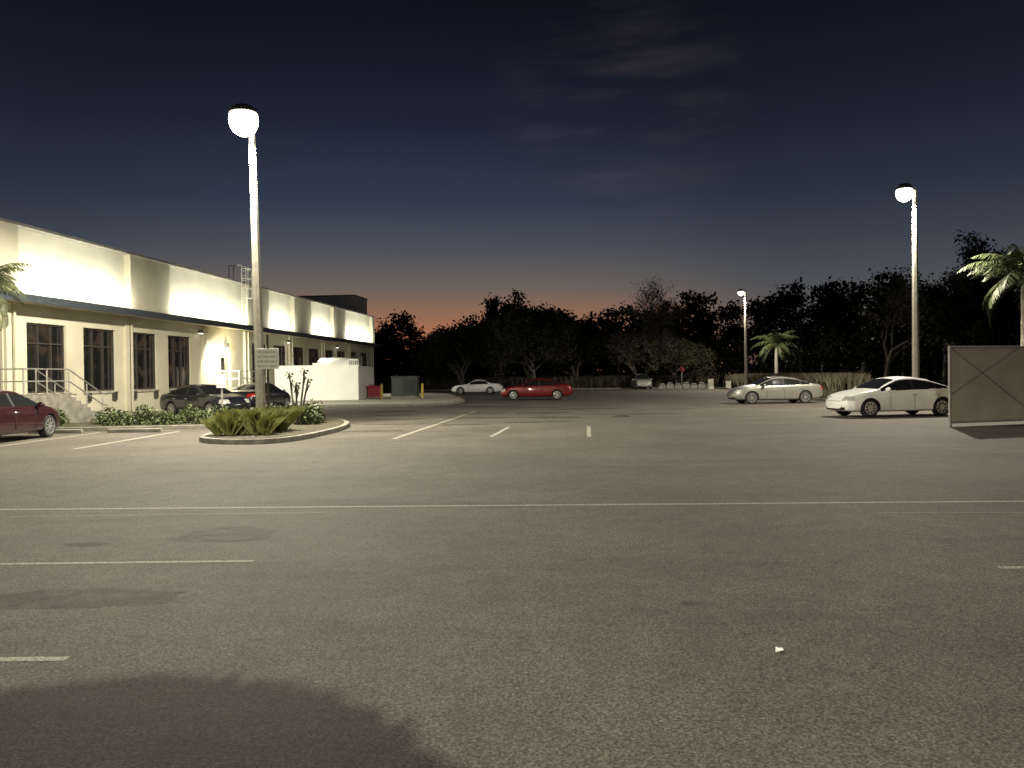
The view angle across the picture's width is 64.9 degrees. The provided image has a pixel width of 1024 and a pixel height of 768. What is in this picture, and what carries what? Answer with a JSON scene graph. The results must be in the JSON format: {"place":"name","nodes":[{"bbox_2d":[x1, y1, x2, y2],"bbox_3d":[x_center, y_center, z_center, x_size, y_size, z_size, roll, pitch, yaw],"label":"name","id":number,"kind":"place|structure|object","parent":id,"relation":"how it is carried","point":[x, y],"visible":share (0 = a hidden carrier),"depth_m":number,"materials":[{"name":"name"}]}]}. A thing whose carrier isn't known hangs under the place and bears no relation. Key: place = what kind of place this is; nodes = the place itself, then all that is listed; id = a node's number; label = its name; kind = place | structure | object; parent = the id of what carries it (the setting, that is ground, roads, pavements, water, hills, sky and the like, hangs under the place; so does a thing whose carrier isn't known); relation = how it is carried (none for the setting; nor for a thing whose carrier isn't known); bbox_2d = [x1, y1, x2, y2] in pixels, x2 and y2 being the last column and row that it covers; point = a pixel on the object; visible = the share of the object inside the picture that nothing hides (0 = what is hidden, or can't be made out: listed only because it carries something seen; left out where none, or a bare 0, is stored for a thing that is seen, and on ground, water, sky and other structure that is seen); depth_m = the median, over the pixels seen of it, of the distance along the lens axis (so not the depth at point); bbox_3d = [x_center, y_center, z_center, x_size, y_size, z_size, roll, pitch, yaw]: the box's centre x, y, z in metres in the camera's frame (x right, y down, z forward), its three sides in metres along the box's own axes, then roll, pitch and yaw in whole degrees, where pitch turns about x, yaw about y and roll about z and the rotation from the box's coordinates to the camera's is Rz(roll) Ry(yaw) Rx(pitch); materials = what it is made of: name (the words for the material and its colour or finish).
{"place":"outdoors","nodes":[
{"label":"outdoors","id":0,"kind":"place"},
{"bbox_2d":[273,393,464,406],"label":"service pavement","id":1,"kind":"structure","parent":0,"point":[428,399],"depth_m":49.42,"materials":[{"name":"concrete"}]},
{"bbox_2d":[275,366,373,400],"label":"wall","id":2,"kind":"structure","parent":1,"relation":"on","point":[340,382],"depth_m":54.00,"materials":[{"name":"white paint"}]},
{"bbox_2d":[279,365,359,366],"bbox_3d":[-13.086,-1.220,54.113,5.660,0.068,0.370,-1,1,0],"label":"cap","id":3,"kind":"object","parent":2,"relation":"on","point":[318,365],"visible":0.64,"depth_m":53.93,"materials":[{"name":"white paint"}]},
{"bbox_2d":[312,355,362,365],"bbox_3d":[-12.328,-0.477,57.482,3.558,3.076,1.430,-1,1,0],"label":"air handler unit","id":4,"kind":"object","parent":1,"relation":"on","point":[353,361],"visible":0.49,"depth_m":56.93,"materials":[{"name":"grey metal"}]},
{"bbox_2d":[318,358,354,364],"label":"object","id":5,"kind":"object","parent":4,"relation":"on","point":[333,361],"visible":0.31,"depth_m":57.04,"materials":[{"name":"white paint"}]},
{"bbox_2d":[367,385,380,396],"bbox_3d":[-9.745,0.495,57.290,0.980,0.835,0.935,-1,1,0],"label":"recycling skip","id":6,"kind":"object","parent":1,"relation":"on","point":[373,390],"visible":0.77,"depth_m":56.91,"materials":[{"name":"red paint"}]},
{"bbox_2d":[380,384,382,398],"bbox_3d":[-9.095,0.506,56.207,0.170,1.060,0.166,-1,1,0],"label":"bollard","id":7,"kind":"object","parent":1,"relation":"on","point":[381,389],"visible":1,"depth_m":56.16,"materials":[{"name":"yellow metal"}]},
{"bbox_2d":[390,376,419,397],"bbox_3d":[-7.598,0.220,57.405,1.920,1.570,1.600,-1,1,0],"label":"transformer cabinet","id":8,"kind":"object","parent":1,"relation":"on","point":[404,386],"visible":0.98,"depth_m":56.67,"materials":[{"name":"metal"}]},
{"bbox_2d":[421,383,423,397],"bbox_3d":[-6.245,0.471,56.207,0.170,1.060,0.166,-1,1,0],"label":"bollard","id":9,"kind":"object","parent":1,"relation":"on","point":[422,390],"visible":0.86,"depth_m":56.15,"materials":[{"name":"yellow metal"}]},
{"bbox_2d":[0,388,1023,767],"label":"parking lot road","id":10,"kind":"structure","parent":0,"point":[488,610],"depth_m":6.16,"materials":[{"name":"grey asphalt"}]},
{"bbox_2d":[0,263,32,330],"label":"palm tree","id":11,"kind":"object","parent":10,"relation":"on","point":[5,283],"visible":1,"depth_m":25.87,"materials":[{"name":"green plant"}]},
{"bbox_2d":[0,390,59,436],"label":"parked sedan","id":12,"kind":"object","parent":10,"relation":"on","point":[19,413],"visible":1,"depth_m":22.48,"materials":[{"name":"red paint"}]},
{"bbox_2d":[0,368,107,422],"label":"stairs","id":13,"kind":"structure","parent":10,"relation":"on","point":[73,408],"depth_m":31.20,"materials":[{"name":"concrete"}]},
{"bbox_2d":[28,429,82,433],"bbox_3d":[-14.383,1.497,25.415,1.689,0.120,0.180,-1,1,0],"label":"wheel stop","id":14,"kind":"object","parent":10,"relation":"on","point":[68,431],"visible":0.73,"depth_m":25.33,"materials":[{"name":"concrete"}]},
{"bbox_2d":[56,422,207,430],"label":"curbed planting bed","id":15,"kind":"structure","parent":10,"relation":"on","point":[99,427],"depth_m":26.71,"materials":[{"name":"concrete"}]},
{"bbox_2d":[55,398,326,425],"bbox_3d":[-14.538,1.000,27.817,16.747,0.902,3.904,-1,1,0],"label":"hedge","id":16,"kind":"object","parent":15,"relation":"on","point":[114,416],"visible":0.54,"depth_m":27.28,"materials":[{"name":"green plant"}]},
{"bbox_2d":[216,374,225,410],"bbox_3d":[-9.795,0.502,27.191,0.320,1.700,0.099,-1,1,0],"label":"parking sign","id":17,"kind":"object","parent":15,"relation":"on","point":[221,381],"visible":0.99,"depth_m":27.14,"materials":[{"name":"white metal"}]},
{"bbox_2d":[107,428,161,432],"bbox_3d":[-11.883,1.466,25.415,1.689,0.120,0.180,-1,1,0],"label":"wheel stop","id":18,"kind":"object","parent":10,"relation":"on","point":[133,430],"visible":1,"depth_m":25.33,"materials":[{"name":"concrete"}]},
{"bbox_2d":[160,384,250,415],"bbox_3d":[-13.794,0.711,36.209,4.605,1.448,2.120,0,1,32],"label":"parked sedan","id":19,"kind":"object","parent":10,"relation":"on","point":[202,397],"visible":0.78,"depth_m":35.48,"materials":[{"name":"black paint"}]},
{"bbox_2d":[216,371,271,390],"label":"stairs","id":20,"kind":"structure","parent":10,"relation":"on","point":[232,388],"depth_m":46.80,"materials":[{"name":"metal"}]},
{"bbox_2d":[231,383,290,406],"bbox_3d":[-13.294,0.638,42.505,2.120,1.448,4.505,-1,1,10],"label":"parked sedan","id":21,"kind":"object","parent":10,"relation":"on","point":[278,396],"visible":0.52,"depth_m":41.87,"materials":[{"name":"black paint"}]},
{"bbox_2d":[199,418,348,444],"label":"lamp island","id":22,"kind":"structure","parent":10,"relation":"on","point":[292,432],"depth_m":21.59,"materials":[{"name":"concrete"}]},
{"bbox_2d":[228,103,265,407],"bbox_3d":[-8.175,-3.579,25.151,0.879,10.070,1.269,0,1,22],"label":"street lamp","id":23,"kind":"object","parent":22,"relation":"on","point":[243,120],"visible":0.94,"depth_m":25.34,"materials":[{"name":"metal"}]},
{"bbox_2d":[199,405,305,435],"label":"ornamental grass","id":24,"kind":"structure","parent":22,"relation":"on","point":[260,420],"depth_m":21.60,"materials":[{"name":"green plant"}]},
{"bbox_2d":[255,335,278,407],"bbox_3d":[-7.452,-0.074,24.585,0.720,2.850,0.099,-1,1,0],"label":"parking sign","id":25,"kind":"object","parent":22,"relation":"on","point":[267,358],"visible":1,"depth_m":24.53,"materials":[{"name":"grey metal"}]},
{"bbox_2d":[285,368,311,424],"bbox_3d":[-6.846,0.416,26.040,0.877,1.852,0.548,0,1,35],"label":"plumeria shrub","id":26,"kind":"object","parent":22,"relation":"on","point":[296,392],"visible":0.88,"depth_m":26.04,"materials":[{"name":"green plant"}]},
{"bbox_2d":[33,406,686,606],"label":"lot stains","id":27,"kind":"object","parent":10,"relation":"on","point":[145,595],"visible":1,"depth_m":8.10,"materials":[{"name":"grey"}]},
{"bbox_2d":[451,379,502,394],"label":"parked coupe","id":28,"kind":"object","parent":10,"relation":"on","point":[481,385],"visible":1,"depth_m":71.18,"materials":[{"name":"white paint"}]},
{"bbox_2d":[0,411,1023,660],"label":"lot markings","id":29,"kind":"object","parent":10,"relation":"on","point":[308,507],"visible":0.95,"depth_m":10.16,"materials":[{"name":"beige paint"}]},
{"bbox_2d":[500,378,572,399],"bbox_3d":[1.657,0.330,54.307,4.855,1.448,2.160,-1,1,3],"label":"parked sedan","id":30,"kind":"object","parent":10,"relation":"on","point":[542,387],"visible":1,"depth_m":53.45,"materials":[{"name":"red paint"}]},
{"bbox_2d":[389,387,825,400],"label":"lot kerb","id":31,"kind":"structure","parent":10,"relation":"on","point":[819,399],"depth_m":89.09,"materials":[{"name":"concrete"}]},
{"bbox_2d":[630,374,651,388],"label":"parked suv","id":32,"kind":"object","parent":10,"relation":"on","point":[640,380],"visible":1,"depth_m":86.54,"materials":[{"name":"silver metal"}]},
{"bbox_2d":[658,382,707,388],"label":"concrete barrier","id":33,"kind":"object","parent":10,"relation":"on","point":[677,386],"visible":0.93,"depth_m":86.61,"materials":[{"name":"grey concrete"}]},
{"bbox_2d":[707,379,713,388],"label":"utility box","id":34,"kind":"object","parent":10,"relation":"on","point":[710,384],"visible":1,"depth_m":83.79,"materials":[{"name":"metal"}]},
{"bbox_2d":[727,376,823,403],"bbox_3d":[13.957,0.301,42.907,4.805,1.448,2.140,-1,1,-3],"label":"parked sedan","id":35,"kind":"object","parent":10,"relation":"on","point":[790,389],"visible":1,"depth_m":42.10,"materials":[{"name":"beige paint"}]},
{"bbox_2d":[826,376,947,417],"bbox_3d":[14.009,0.441,29.608,4.755,1.448,2.190,-1,1,-9],"label":"parked sedan","id":36,"kind":"object","parent":10,"relation":"on","point":[874,397],"visible":0.9,"depth_m":28.80,"materials":[{"name":"white paint"}]},
{"bbox_2d":[948,346,1023,426],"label":"gate enclosure","id":37,"kind":"object","parent":10,"relation":"on","point":[985,383],"visible":1,"depth_m":23.88,"materials":[{"name":"grey metal"}]},
{"bbox_3d":[-29.903,1.086,45.243,22.500,0.900,71.780,-1,1,6],"label":"floor slab","id":38,"kind":"object","parent":10,"relation":"on","visible":0},
{"bbox_2d":[0,301,370,414],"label":"walls","id":39,"kind":"structure","parent":38,"relation":"on","point":[74,323],"depth_m":39.22,"materials":[{"name":"beige paint"}]},
{"bbox_2d":[31,389,174,393],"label":"window sills","id":40,"kind":"structure","parent":39,"relation":"attached to","point":[93,392],"depth_m":36.24,"materials":[{"name":"beige concrete"}]},
{"bbox_2d":[0,322,365,400],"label":"window frames","id":41,"kind":"structure","parent":39,"relation":"attached to","point":[114,394],"depth_m":37.06,"materials":[{"name":"metal"}]},
{"bbox_2d":[26,324,364,391],"bbox_3d":[-17.709,-1.169,44.405,0.020,2.770,68.250,-1,1,6],"label":"window glass","id":42,"kind":"object","parent":41,"relation":"in","point":[44,350],"visible":0.46,"depth_m":36.23,"materials":[{"name":"black glass"}]},
{"bbox_2d":[0,221,374,342],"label":"parapet piers","id":43,"kind":"structure","parent":39,"relation":"on","point":[147,284],"depth_m":40.05,"materials":[{"name":"white paint"}]},
{"bbox_2d":[0,217,374,317],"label":"coping","id":44,"kind":"object","parent":43,"relation":"on","point":[63,236],"visible":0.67,"depth_m":38.16,"materials":[{"name":"grey metal"}]},
{"bbox_2d":[228,265,252,324],"bbox_3d":[-16.639,-5.436,49.649,1.396,3.726,0.760,-1,1,6],"label":"roof ladder","id":45,"kind":"object","parent":44,"relation":"attached to","point":[241,266],"visible":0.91,"depth_m":49.56,"materials":[{"name":"white metal"}]},
{"bbox_2d":[3,302,373,414],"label":"pilasters","id":46,"kind":"object","parent":39,"relation":"attached to","point":[7,351],"visible":0.52,"depth_m":37.88,"materials":[{"name":"beige paint"}]},
{"bbox_2d":[0,290,382,346],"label":"canopy","id":47,"kind":"object","parent":39,"relation":"attached to","point":[72,304],"visible":1,"depth_m":38.68,"materials":[{"name":"grey metal"}]},
{"bbox_2d":[18,228,369,342],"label":"parapet","id":48,"kind":"structure","parent":39,"relation":"on","point":[66,269],"depth_m":37.12,"materials":[{"name":"beige paint"}]},
{"bbox_2d":[221,350,228,386],"bbox_3d":[-17.270,-0.915,48.208,0.080,2.170,1.300,-1,1,6],"label":"door","id":49,"kind":"structure","parent":39,"relation":"attached to","point":[224,361],"depth_m":48.45,"materials":[{"name":"white paint"}]},
{"bbox_2d":[0,0,1023,373],"label":"sky","id":50,"kind":"structure","parent":0,"point":[426,159],"materials":[{"name":"blue"}]},
{"bbox_2d":[374,374,719,390],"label":"tall grass","id":51,"kind":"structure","parent":0,"point":[608,381],"depth_m":92.87,"materials":[{"name":"plant"}]},
{"label":"ground","id":52,"kind":"structure","parent":0,"visible":0},
{"bbox_2d":[410,323,495,384],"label":"oak tree","id":53,"kind":"object","parent":52,"relation":"on","point":[442,350],"visible":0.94,"depth_m":90.75,"materials":[{"name":"green plant"}]},
{"bbox_2d":[476,300,581,380],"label":"oak tree","id":54,"kind":"object","parent":52,"relation":"on","point":[527,333],"visible":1,"depth_m":85.11,"materials":[{"name":"green plant"}]},
{"bbox_2d":[529,317,611,387],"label":"oak tree","id":55,"kind":"object","parent":52,"relation":"on","point":[587,349],"visible":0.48,"depth_m":92.40,"materials":[{"name":"green plant"}]},
{"bbox_2d":[597,327,683,387],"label":"young tree","id":56,"kind":"object","parent":52,"relation":"on","point":[616,353],"visible":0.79,"depth_m":90.03,"materials":[{"name":"green plant"}]},
{"bbox_2d":[602,274,701,374],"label":"bare tree","id":57,"kind":"object","parent":52,"relation":"on","point":[655,316],"visible":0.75,"depth_m":95.03,"materials":[{"name":"plant"}]},
{"bbox_2d":[646,339,725,384],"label":"young tree","id":58,"kind":"object","parent":52,"relation":"on","point":[695,354],"visible":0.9,"depth_m":88.58,"materials":[{"name":"green plant"}]},
{"bbox_2d":[374,254,1023,386],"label":"distant tree line","id":59,"kind":"object","parent":52,"relation":"on","point":[843,343],"visible":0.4,"depth_m":93.23,"materials":[{"name":"green plant"}]},
{"bbox_2d":[725,381,731,387],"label":"utility box","id":60,"kind":"object","parent":52,"relation":"on","point":[727,384],"visible":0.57,"depth_m":83.31,"materials":[{"name":"metal"}]},
{"bbox_2d":[738,289,747,384],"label":"street lamp","id":61,"kind":"object","parent":52,"relation":"on","point":[740,292],"visible":0.96,"depth_m":75.86,"materials":[{"name":"metal"}]},
{"bbox_2d":[750,329,798,372],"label":"palm tree","id":62,"kind":"object","parent":52,"relation":"on","point":[780,342],"visible":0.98,"depth_m":80.68,"materials":[{"name":"green plant"}]},
{"bbox_2d":[723,372,872,398],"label":"tall grass","id":63,"kind":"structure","parent":52,"relation":"on","point":[831,383],"depth_m":48.87,"materials":[{"name":"plant"}]},
{"bbox_2d":[896,183,919,377],"bbox_3d":[17.687,-3.851,35.806,1.134,10.070,0.714,-1,1,0],"label":"street lamp","id":64,"kind":"object","parent":52,"relation":"on","point":[905,192],"visible":0.92,"depth_m":35.75,"materials":[{"name":"metal"}]},
{"bbox_2d":[852,279,976,376],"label":"bare tree","id":65,"kind":"object","parent":52,"relation":"on","point":[905,320],"visible":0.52,"depth_m":76.00,"materials":[{"name":"plant"}]},
{"bbox_2d":[868,263,1014,353],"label":"bare tree","id":66,"kind":"object","parent":52,"relation":"on","point":[903,299],"visible":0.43,"depth_m":71.45,"materials":[{"name":"plant"}]},
{"bbox_2d":[906,229,1022,344],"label":"pine tree","id":67,"kind":"object","parent":52,"relation":"on","point":[966,307],"visible":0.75,"depth_m":67.37,"materials":[{"name":"green plant"}]},
{"bbox_2d":[957,244,1023,345],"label":"palm tree","id":68,"kind":"object","parent":52,"relation":"on","point":[1012,269],"visible":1,"depth_m":33.94,"materials":[{"name":"green plant"}]},
{"bbox_3d":[-29.540,-5.418,45.129,23.390,0.100,71.780,-1,1,6],"label":"roof","id":69,"kind":"object","parent":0,"visible":0},
{"bbox_2d":[299,295,367,313],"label":"roof penthouse","id":70,"kind":"object","parent":69,"relation":"on","point":[356,303],"visible":0.33,"depth_m":75.68,"materials":[{"name":"metal"}]}
]}

